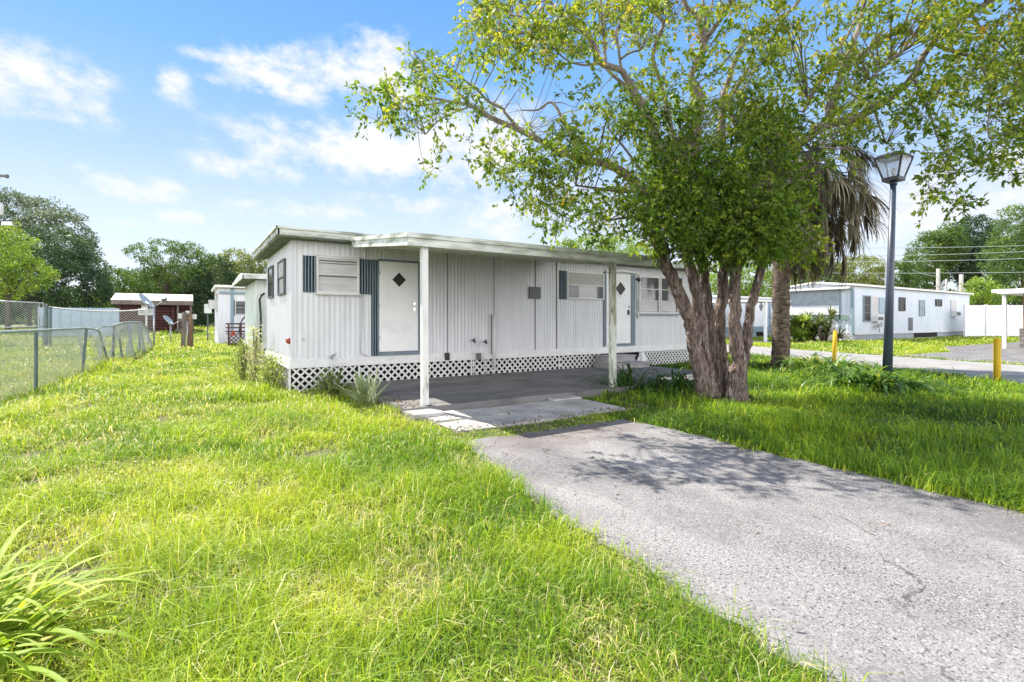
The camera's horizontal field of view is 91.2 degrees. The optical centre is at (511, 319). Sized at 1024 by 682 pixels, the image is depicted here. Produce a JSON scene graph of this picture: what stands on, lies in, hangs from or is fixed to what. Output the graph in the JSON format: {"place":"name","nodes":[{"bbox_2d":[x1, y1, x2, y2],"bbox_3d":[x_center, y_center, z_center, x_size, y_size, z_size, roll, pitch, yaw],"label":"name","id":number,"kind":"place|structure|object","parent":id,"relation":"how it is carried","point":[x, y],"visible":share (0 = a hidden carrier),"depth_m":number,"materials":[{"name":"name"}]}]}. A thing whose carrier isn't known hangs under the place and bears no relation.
{"place":"outdoors","nodes":[
{"label":"outdoors","id":0,"kind":"place"},
{"bbox_2d":[0,323,1023,681],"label":"ground","id":1,"kind":"structure","parent":0,"point":[326,453],"depth_m":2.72,"materials":[{"name":"green plant"}]},
{"bbox_2d":[0,174,12,224],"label":"utility pole","id":2,"kind":"object","parent":1,"relation":"on","point":[2,210],"visible":1,"depth_m":29.94,"materials":[{"name":"white wood"}]},
{"bbox_2d":[0,550,34,598],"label":"daylily clump","id":3,"kind":"object","parent":1,"relation":"on","point":[14,564],"visible":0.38,"depth_m":2.43,"materials":[{"name":"green plant"}]},
{"bbox_2d":[0,221,61,329],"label":"broadleaf tree","id":4,"kind":"object","parent":1,"relation":"on","point":[7,293],"visible":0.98,"depth_m":40.46,"materials":[{"name":"green plant"}]},
{"bbox_2d":[0,186,109,325],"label":"broadleaf tree","id":5,"kind":"object","parent":1,"relation":"on","point":[51,217],"visible":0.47,"depth_m":55.25,"materials":[{"name":"green plant"}]},
{"bbox_2d":[0,222,120,327],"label":"broadleaf tree","id":6,"kind":"object","parent":1,"relation":"on","point":[58,261],"visible":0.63,"depth_m":46.22,"materials":[{"name":"green plant"}]},
{"bbox_2d":[0,321,152,400],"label":"chain link fence","id":7,"kind":"object","parent":1,"relation":"on","point":[140,327],"visible":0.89,"depth_m":10.95,"materials":[{"name":"metal"}]},
{"bbox_2d":[38,307,118,336],"bbox_3d":[-30.343,0.284,35.237,4.364,2.352,0.110,0,0,-33],"label":"panel fence","id":8,"kind":"object","parent":1,"relation":"on","point":[87,316],"visible":0.53,"depth_m":35.29,"materials":[{"name":"white metal"}]},
{"bbox_2d":[53,294,108,307],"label":"shrub","id":9,"kind":"object","parent":1,"relation":"on","point":[83,305],"visible":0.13,"depth_m":49.20,"materials":[{"name":"green plant"}]},
{"bbox_2d":[0,518,164,681],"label":"daylily clump","id":10,"kind":"object","parent":1,"relation":"on","point":[11,613],"visible":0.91,"depth_m":2.07,"materials":[{"name":"green plant"}]},
{"bbox_2d":[44,304,151,344],"bbox_3d":[-22.473,0.312,27.418,4.597,2.296,0.177,0,0,-33],"label":"chain link fence","id":11,"kind":"object","parent":1,"relation":"on","point":[48,319],"visible":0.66,"depth_m":26.85,"materials":[{"name":"metal"}]},
{"bbox_2d":[0,300,43,345],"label":"chain link gate","id":12,"kind":"structure","parent":11,"relation":"attached to","point":[21,326],"depth_m":25.72,"materials":[{"name":"grey metal"}]},
{"bbox_2d":[94,265,149,307],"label":"broadleaf tree","id":13,"kind":"object","parent":1,"relation":"on","point":[119,270],"visible":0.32,"depth_m":59.80,"materials":[{"name":"green plant"}]},
{"bbox_2d":[138,309,152,341],"bbox_3d":[-21.094,0.385,28.928,0.720,2.050,0.270,0,0,-33],"label":"meter stand","id":14,"kind":"object","parent":1,"relation":"on","point":[144,312],"visible":0.58,"depth_m":28.90,"materials":[{"name":"grey metal"}]},
{"bbox_2d":[110,293,192,331],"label":"log shed","id":15,"kind":"structure","parent":1,"relation":"on","point":[172,306],"depth_m":40.92,"materials":[{"name":"brown wood"}]},
{"bbox_2d":[138,293,166,346],"bbox_3d":[-17.441,0.057,24.287,1.605,2.706,0.758,0,0,29],"label":"satellite dish","id":16,"kind":"object","parent":1,"relation":"on","point":[145,300],"visible":0.97,"depth_m":24.46,"materials":[{"name":"grey metal"}]},
{"bbox_2d":[134,272,183,293],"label":"broadleaf tree","id":17,"kind":"object","parent":1,"relation":"on","point":[141,292],"visible":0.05,"depth_m":61.36,"materials":[{"name":"green plant"}]},
{"bbox_2d":[120,237,214,293],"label":"broadleaf tree","id":18,"kind":"object","parent":1,"relation":"on","point":[141,280],"visible":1,"depth_m":57.25,"materials":[{"name":"green plant"}]},
{"bbox_2d":[163,315,181,341],"bbox_3d":[-20.504,0.564,30.302,1.385,1.692,0.566,0,0,27],"label":"satellite dish","id":19,"kind":"object","parent":1,"relation":"on","point":[168,320],"visible":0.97,"depth_m":30.47,"materials":[{"name":"grey metal"}]},
{"bbox_2d":[102,258,259,294],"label":"broadleaf tree","id":20,"kind":"object","parent":1,"relation":"on","point":[239,264],"visible":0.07,"depth_m":67.08,"materials":[{"name":"green plant"}]},
{"bbox_2d":[178,311,196,347],"bbox_3d":[-15.978,0.511,24.601,0.925,1.908,0.447,0,0,0],"label":"wooden post pair","id":21,"kind":"object","parent":1,"relation":"on","point":[189,323],"visible":0.79,"depth_m":24.44,"materials":[{"name":"brown wood"}]},
{"bbox_2d":[142,253,237,325],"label":"broadleaf tree","id":22,"kind":"object","parent":1,"relation":"on","point":[203,286],"visible":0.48,"depth_m":60.05,"materials":[{"name":"green plant"}]},
{"bbox_2d":[204,304,211,340],"bbox_3d":[-19.977,0.185,32.959,0.420,2.450,0.190,0,0,-33],"label":"utility pedestal","id":23,"kind":"object","parent":1,"relation":"on","point":[206,310],"visible":0.71,"depth_m":32.91,"materials":[{"name":"white metal"}]},
{"bbox_2d":[208,285,244,343],"bbox_3d":[-13.319,-0.335,32.781,11.206,3.390,5.800,0,0,-33],"label":"mobile home","id":24,"kind":"object","parent":1,"relation":"on","point":[227,304],"visible":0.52,"depth_m":28.13,"materials":[{"name":"paint"}]},
{"bbox_2d":[215,293,217,310],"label":"window","id":25,"kind":"structure","parent":24,"relation":"in","point":[216,295],"depth_m":28.57,"materials":[{"name":"white glass"}]},
{"bbox_2d":[235,300,244,314],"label":"window","id":26,"kind":"structure","parent":24,"relation":"in","point":[239,305],"depth_m":28.34,"materials":[{"name":"grey glass"}]},
{"bbox_2d":[225,323,244,344],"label":"railed deck","id":27,"kind":"structure","parent":1,"relation":"on","point":[236,334],"depth_m":25.96,"materials":[{"name":"brown wood"}]},
{"bbox_2d":[205,247,266,284],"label":"broadleaf tree","id":28,"kind":"object","parent":1,"relation":"on","point":[261,267],"visible":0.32,"depth_m":65.36,"materials":[{"name":"green plant"}]},
{"bbox_2d":[226,334,252,380],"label":"weed clump","id":29,"kind":"object","parent":1,"relation":"on","point":[244,366],"visible":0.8,"depth_m":11.36,"materials":[{"name":"green plant"}]},
{"bbox_2d":[232,273,266,363],"bbox_3d":[-3.879,-0.050,19.003,11.505,2.820,4.185,0,0,-33],"label":"mobile home","id":30,"kind":"object","parent":1,"relation":"on","point":[255,285],"visible":0.05,"depth_m":14.81,"materials":[{"name":"white metal"}]},
{"bbox_2d":[241,322,267,380],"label":"weed clump","id":31,"kind":"object","parent":1,"relation":"on","point":[254,348],"visible":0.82,"depth_m":11.04,"materials":[{"name":"green plant"}]},
{"bbox_2d":[252,346,283,383],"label":"weed clump","id":32,"kind":"object","parent":1,"relation":"on","point":[267,357],"visible":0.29,"depth_m":10.08,"materials":[{"name":"green plant"}]},
{"bbox_2d":[251,354,288,388],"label":"weed clump","id":33,"kind":"object","parent":1,"relation":"on","point":[273,372],"visible":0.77,"depth_m":9.62,"materials":[{"name":"green plant"}]},
{"bbox_2d":[298,368,353,396],"bbox_3d":[-3.193,1.095,8.770,0.859,0.551,0.639,0,0,16],"label":"spiky plant","id":34,"kind":"object","parent":1,"relation":"on","point":[333,389],"visible":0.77,"depth_m":8.84,"materials":[{"name":"green plant"}]},
{"bbox_2d":[313,367,345,390],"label":"weed clump","id":35,"kind":"object","parent":1,"relation":"on","point":[327,378],"visible":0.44,"depth_m":9.35,"materials":[{"name":"green plant"}]},
{"bbox_2d":[332,364,390,404],"bbox_3d":[-2.337,1.042,8.095,1.002,0.655,1.033,0,0,-33],"label":"spiky plant","id":36,"kind":"object","parent":1,"relation":"on","point":[368,395],"visible":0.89,"depth_m":8.13,"materials":[{"name":"green plant"}]},
{"bbox_2d":[252,225,713,390],"bbox_3d":[-0.099,-0.180,14.161,12.538,3.120,4.315,0,0,-33],"label":"mobile home","id":37,"kind":"object","parent":1,"relation":"on","point":[336,300],"visible":0.8,"depth_m":11.27,"materials":[{"name":"paint"}]},
{"bbox_2d":[268,265,273,298],"bbox_3d":[-5.626,-0.875,11.700,0.045,0.730,0.780,0,0,-33],"label":"window","id":38,"kind":"structure","parent":37,"relation":"in","point":[270,269],"depth_m":11.66,"materials":[{"name":"grey glass"}]},
{"bbox_2d":[277,258,285,295],"bbox_3d":[-4.728,-0.865,10.292,0.045,0.710,0.860,0,0,-33],"label":"window","id":39,"kind":"structure","parent":37,"relation":"in","point":[281,265],"depth_m":10.25,"materials":[{"name":"grey glass"}]},
{"bbox_2d":[316,255,358,293],"bbox_3d":[-3.421,-0.883,9.875,0.809,0.715,0.045,0,0,-33],"label":"window","id":40,"kind":"structure","parent":37,"relation":"in","point":[334,274],"depth_m":9.86,"materials":[{"name":"grey metal"}]},
{"bbox_2d":[379,261,417,351],"bbox_3d":[-2.374,-0.277,10.534,0.850,1.865,0.067,0,0,-33],"label":"door","id":41,"kind":"structure","parent":37,"relation":"in","point":[398,281],"depth_m":10.54,"materials":[{"name":"white metal"}]},
{"bbox_2d":[566,271,603,299],"bbox_3d":[1.957,-0.902,13.306,1.278,0.715,0.043,0,0,-33],"label":"window","id":42,"kind":"structure","parent":37,"relation":"in","point":[579,285],"depth_m":13.28,"materials":[{"name":"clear glass"}]},
{"bbox_2d":[606,273,630,343],"bbox_3d":[2.975,-0.307,13.946,0.916,1.925,0.067,0,0,-33],"label":"door","id":43,"kind":"structure","parent":37,"relation":"in","point":[623,282],"depth_m":14.00,"materials":[{"name":"white paint"}]},
{"bbox_2d":[638,276,659,313],"bbox_3d":[4.000,-0.727,14.608,0.857,1.085,0.045,0,0,-33],"label":"window","id":44,"kind":"structure","parent":37,"relation":"in","point":[649,286],"depth_m":14.60,"materials":[{"name":"grey glass"}]},
{"bbox_2d":[660,277,678,313],"bbox_3d":[4.721,-0.727,15.068,0.798,1.085,0.045,0,0,-33],"label":"window","id":45,"kind":"structure","parent":37,"relation":"in","point":[665,295],"depth_m":14.97,"materials":[{"name":"grey glass"}]},
{"bbox_2d":[0,284,1019,324],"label":"distant treeline","id":46,"kind":"object","parent":1,"relation":"on","point":[34,313],"visible":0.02,"depth_m":90.88,"materials":[{"name":"green plant"}]},
{"bbox_2d":[404,395,624,433],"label":"paver patio","id":47,"kind":"structure","parent":1,"relation":"on","point":[552,407],"depth_m":7.15,"materials":[{"name":"grey concrete"}]},
{"bbox_2d":[345,366,694,415],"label":"carport slab","id":48,"kind":"structure","parent":1,"relation":"on","point":[468,391],"depth_m":9.35,"materials":[{"name":"concrete"}]},
{"bbox_2d":[351,232,654,405],"bbox_3d":[-0.126,-0.125,9.794,5.164,2.930,3.010,0,0,-33],"label":"carport","id":49,"kind":"object","parent":48,"relation":"on","point":[423,243],"visible":0.87,"depth_m":8.26,"materials":[{"name":"white metal"}]},
{"bbox_2d":[593,354,649,368],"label":"door steps","id":50,"kind":"structure","parent":48,"relation":"on","point":[601,361],"depth_m":13.25,"materials":[{"name":"grey concrete"}]},
{"bbox_2d":[556,234,654,255],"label":"broadleaf tree","id":51,"kind":"object","parent":1,"relation":"on","point":[632,248],"visible":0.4,"depth_m":42.92,"materials":[{"name":"green plant"}]},
{"bbox_2d":[579,354,664,393],"bbox_3d":[2.100,1.060,9.774,1.798,0.892,1.757,0,0,-33],"label":"strap plant","id":52,"kind":"object","parent":1,"relation":"on","point":[622,379],"visible":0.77,"depth_m":9.50,"materials":[{"name":"green plant"}]},
{"bbox_2d":[350,394,947,622],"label":"leaf litter","id":53,"kind":"object","parent":1,"relation":"on","point":[413,406],"visible":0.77,"depth_m":6.72,"materials":[{"name":"brown plant"}]},
{"bbox_2d":[627,372,682,395],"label":"strap plant","id":54,"kind":"object","parent":1,"relation":"on","point":[655,384],"visible":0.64,"depth_m":9.47,"materials":[{"name":"green plant"}]},
{"bbox_2d":[651,367,694,392],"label":"strap plant","id":55,"kind":"object","parent":1,"relation":"on","point":[680,381],"visible":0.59,"depth_m":9.67,"materials":[{"name":"green plant"}]},
{"bbox_2d":[343,0,1023,403],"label":"camphor tree","id":56,"kind":"object","parent":1,"relation":"on","point":[733,212],"visible":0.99,"depth_m":7.34,"materials":[{"name":"green plant"}]},
{"bbox_2d":[709,254,772,296],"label":"broadleaf tree","id":57,"kind":"object","parent":1,"relation":"on","point":[747,289],"visible":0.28,"depth_m":57.12,"materials":[{"name":"green plant"}]},
{"bbox_2d":[712,295,772,337],"bbox_3d":[17.434,-0.217,40.741,12.712,3.155,4.650,0,0,-33],"label":"mobile home","id":58,"kind":"object","parent":1,"relation":"on","point":[758,326],"visible":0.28,"depth_m":39.34,"materials":[{"name":"white metal"}]},
{"bbox_2d":[754,303,763,326],"bbox_3d":[19.514,-0.481,39.532,1.353,2.002,0.096,0,0,-33],"label":"door","id":59,"kind":"structure","parent":58,"relation":"in","point":[759,308],"depth_m":39.47,"materials":[{"name":"white paint"}]},
{"bbox_2d":[712,300,790,341],"bbox_3d":[15.085,0.018,33.460,3.701,2.683,5.000,0,0,-33],"label":"carport","id":60,"kind":"object","parent":1,"relation":"on","point":[765,302],"visible":0.38,"depth_m":30.94,"materials":[{"name":"white metal"}]},
{"bbox_2d":[768,313,814,341],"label":"yucca bush","id":61,"kind":"object","parent":1,"relation":"on","point":[798,333],"visible":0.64,"depth_m":31.02,"materials":[{"name":"green plant"}]},
{"bbox_2d":[768,263,822,285],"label":"broadleaf tree","id":62,"kind":"object","parent":1,"relation":"on","point":[798,279],"visible":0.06,"depth_m":65.31,"materials":[{"name":"green plant"}]},
{"bbox_2d":[794,318,823,340],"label":"yucca bush","id":63,"kind":"object","parent":1,"relation":"on","point":[810,332],"visible":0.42,"depth_m":31.04,"materials":[{"name":"green plant"}]},
{"bbox_2d":[766,352,854,371],"bbox_3d":[7.934,1.349,13.443,2.159,0.935,1.890,0,0,21],"label":"strap plant","id":64,"kind":"object","parent":1,"relation":"on","point":[797,362],"visible":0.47,"depth_m":13.26,"materials":[{"name":"green plant"}]},
{"bbox_2d":[769,304,855,341],"bbox_3d":[18.735,0.303,31.420,4.516,2.717,4.572,0,0,-33],"label":"yucca bush","id":65,"kind":"object","parent":1,"relation":"on","point":[826,328],"visible":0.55,"depth_m":30.58,"materials":[{"name":"green plant"}]},
{"bbox_2d":[759,97,900,367],"bbox_3d":[8.682,-2.352,14.619,4.176,7.524,4.055,0,0,-33],"label":"cabbage palm","id":66,"kind":"object","parent":1,"relation":"on","point":[850,204],"visible":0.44,"depth_m":14.10,"materials":[{"name":"green plant"}]},
{"bbox_2d":[832,330,837,359],"bbox_3d":[10.403,0.898,16.179,0.213,1.133,0.123,0,0,-33],"label":"bollard","id":67,"kind":"object","parent":1,"relation":"on","point":[834,346],"visible":0.87,"depth_m":16.14,"materials":[{"name":"yellow metal"}]},
{"bbox_2d":[812,263,858,282],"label":"broadleaf tree","id":68,"kind":"object","parent":1,"relation":"on","point":[833,279],"visible":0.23,"depth_m":70.70,"materials":[{"name":"green plant"}]},
{"bbox_2d":[796,353,879,371],"bbox_3d":[8.314,1.355,12.892,2.079,1.012,2.029,0,0,-33],"label":"strap plant","id":69,"kind":"object","parent":1,"relation":"on","point":[844,362],"visible":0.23,"depth_m":12.62,"materials":[{"name":"green plant"}]},
{"bbox_2d":[835,253,884,285],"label":"broadleaf tree","id":70,"kind":"object","parent":1,"relation":"on","point":[869,278],"visible":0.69,"depth_m":67.33,"materials":[{"name":"green plant"}]},
{"bbox_2d":[800,354,933,397],"bbox_3d":[6.561,1.322,9.531,2.547,1.240,2.510,0,0,-33],"label":"strap plant","id":71,"kind":"object","parent":1,"relation":"on","point":[853,374],"visible":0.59,"depth_m":9.19,"materials":[{"name":"green plant"}]},
{"bbox_2d":[874,254,886,285],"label":"street lamp","id":72,"kind":"object","parent":1,"relation":"on","point":[885,265],"visible":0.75,"depth_m":49.95,"materials":[{"name":"grey metal"}]},
{"bbox_2d":[789,282,973,340],"bbox_3d":[29.569,-0.623,39.882,21.650,3.966,5.448,0,0,-33],"label":"mobile home","id":73,"kind":"object","parent":1,"relation":"on","point":[923,313],"visible":0.79,"depth_m":35.05,"materials":[{"name":"white metal"}]},
{"bbox_2d":[790,315,848,319],"bbox_3d":[20.671,-0.171,34.414,0.045,0.342,4.399,0,0,-33],"label":"end window","id":74,"kind":"structure","parent":73,"relation":"in","point":[847,317],"depth_m":33.11,"materials":[{"name":"green glass"}]},
{"bbox_2d":[863,295,870,321],"bbox_3d":[23.485,-0.746,33.188,1.006,1.745,0.045,0,0,-33],"label":"window","id":75,"kind":"structure","parent":73,"relation":"in","point":[866,298],"depth_m":33.17,"materials":[{"name":"blue"}]},
{"bbox_2d":[871,296,878,317],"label":"window","id":76,"kind":"structure","parent":73,"relation":"in","point":[874,299],"depth_m":33.79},
{"bbox_2d":[899,297,905,310],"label":"window","id":77,"kind":"structure","parent":73,"relation":"in","point":[902,300],"depth_m":36.14,"materials":[{"name":"grey glass"}]},
{"bbox_2d":[919,300,924,315],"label":"window","id":78,"kind":"structure","parent":73,"relation":"in","point":[921,302],"depth_m":38.01,"materials":[{"name":"blue"}]},
{"bbox_2d":[935,299,941,305],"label":"window","id":79,"kind":"structure","parent":73,"relation":"in","point":[938,302],"depth_m":39.76,"materials":[{"name":"grey glass"}]},
{"bbox_2d":[951,300,956,310],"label":"window","id":80,"kind":"structure","parent":73,"relation":"in","point":[953,302],"depth_m":41.54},
{"bbox_2d":[873,150,913,371],"bbox_3d":[9.006,-1.225,11.847,0.627,5.376,0.627,0,0,-33],"label":"street lamp","id":81,"kind":"object","parent":1,"relation":"on","point":[893,169],"visible":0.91,"depth_m":11.78,"materials":[{"name":"black metal"}]},
{"bbox_2d":[838,361,962,395],"bbox_3d":[7.072,1.306,9.459,2.195,1.019,2.349,0,0,-33],"label":"strap plant","id":82,"kind":"object","parent":1,"relation":"on","point":[906,386],"visible":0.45,"depth_m":9.10,"materials":[{"name":"green plant"}]},
{"bbox_2d":[894,252,926,287],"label":"broadleaf tree","id":83,"kind":"object","parent":1,"relation":"on","point":[906,274],"visible":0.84,"depth_m":69.40,"materials":[{"name":"green plant"}]},
{"bbox_2d":[903,221,972,289],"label":"broadleaf tree","id":84,"kind":"object","parent":1,"relation":"on","point":[933,238],"visible":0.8,"depth_m":74.21,"materials":[{"name":"green plant"}]},
{"bbox_2d":[934,269,942,289],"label":"utility pole","id":85,"kind":"object","parent":1,"relation":"on","point":[937,286],"visible":0.42,"depth_m":61.84,"materials":[{"name":"grey metal"}]},
{"bbox_2d":[742,271,1017,272],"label":"power line","id":86,"kind":"object","parent":85,"relation":"attached to","point":[978,272],"visible":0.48,"depth_m":59.98,"materials":[{"name":"metal"}]},
{"bbox_2d":[959,274,963,291],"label":"utility pole","id":87,"kind":"object","parent":1,"relation":"on","point":[961,278],"visible":0.34,"depth_m":61.83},
{"bbox_2d":[930,213,1009,304],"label":"broadleaf tree","id":88,"kind":"object","parent":1,"relation":"on","point":[967,268],"visible":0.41,"depth_m":78.31,"materials":[{"name":"green plant"}]},
{"bbox_2d":[960,276,1016,304],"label":"broadleaf tree","id":89,"kind":"object","parent":1,"relation":"on","point":[982,295],"visible":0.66,"depth_m":51.53,"materials":[{"name":"green plant"}]},
{"bbox_2d":[963,305,1022,335],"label":"vinyl fence","id":90,"kind":"object","parent":1,"relation":"on","point":[982,320],"visible":0.75,"depth_m":39.98,"materials":[{"name":"white plastic"}]},
{"bbox_2d":[993,338,1000,380],"bbox_3d":[10.413,0.921,10.770,0.124,1.078,0.123,0,0,-33],"label":"bollard","id":91,"kind":"object","parent":1,"relation":"on","point":[997,358],"visible":0.91,"depth_m":10.73,"materials":[{"name":"yellow metal"}]},
{"bbox_2d":[974,203,1023,304],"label":"broadleaf tree","id":92,"kind":"object","parent":1,"relation":"on","point":[1011,242],"visible":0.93,"depth_m":65.12,"materials":[{"name":"green plant"}]},
{"bbox_2d":[0,0,1023,320],"label":"sky","id":93,"kind":"structure","parent":0,"point":[216,125],"materials":[{"name":"blue"}]},
{"bbox_2d":[636,352,646,360],"bbox_3d":[3.582,1.071,13.824,0.400,0.396,0.293,0,0,-33],"label":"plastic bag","id":94,"kind":"object","parent":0,"point":[641,356],"visible":0.61,"depth_m":13.73,"materials":[{"name":"white plastic"}]},
{"bbox_2d":[465,419,1023,681],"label":"driveway","id":95,"kind":"structure","parent":0,"point":[919,590],"depth_m":3.05,"materials":[{"name":"grey asphalt"}]},
{"bbox_2d":[644,242,1023,247],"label":"power line","id":96,"kind":"object","parent":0,"point":[947,247],"visible":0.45,"depth_m":59.98,"materials":[{"name":"metal"}]},
{"bbox_2d":[677,258,1023,261],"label":"power line","id":97,"kind":"object","parent":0,"point":[907,261],"visible":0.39,"depth_m":59.98,"materials":[{"name":"metal"}]},
{"bbox_2d":[727,344,1023,383],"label":"road","id":98,"kind":"structure","parent":0,"point":[979,369],"depth_m":15.57,"materials":[{"name":"grey asphalt"}]},
{"bbox_2d":[829,252,1009,255],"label":"power line","id":99,"kind":"object","parent":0,"point":[930,254],"visible":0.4,"depth_m":59.98,"materials":[{"name":"metal"}]},
{"bbox_2d":[898,342,1023,364],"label":"side driveway","id":100,"kind":"structure","parent":0,"point":[1012,352],"depth_m":20.15,"materials":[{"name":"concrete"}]},
{"bbox_2d":[997,289,1023,347],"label":"carport","id":101,"kind":"object","parent":100,"relation":"on","point":[1004,293],"visible":0.94,"depth_m":23.76,"materials":[{"name":"white metal"}]}
]}

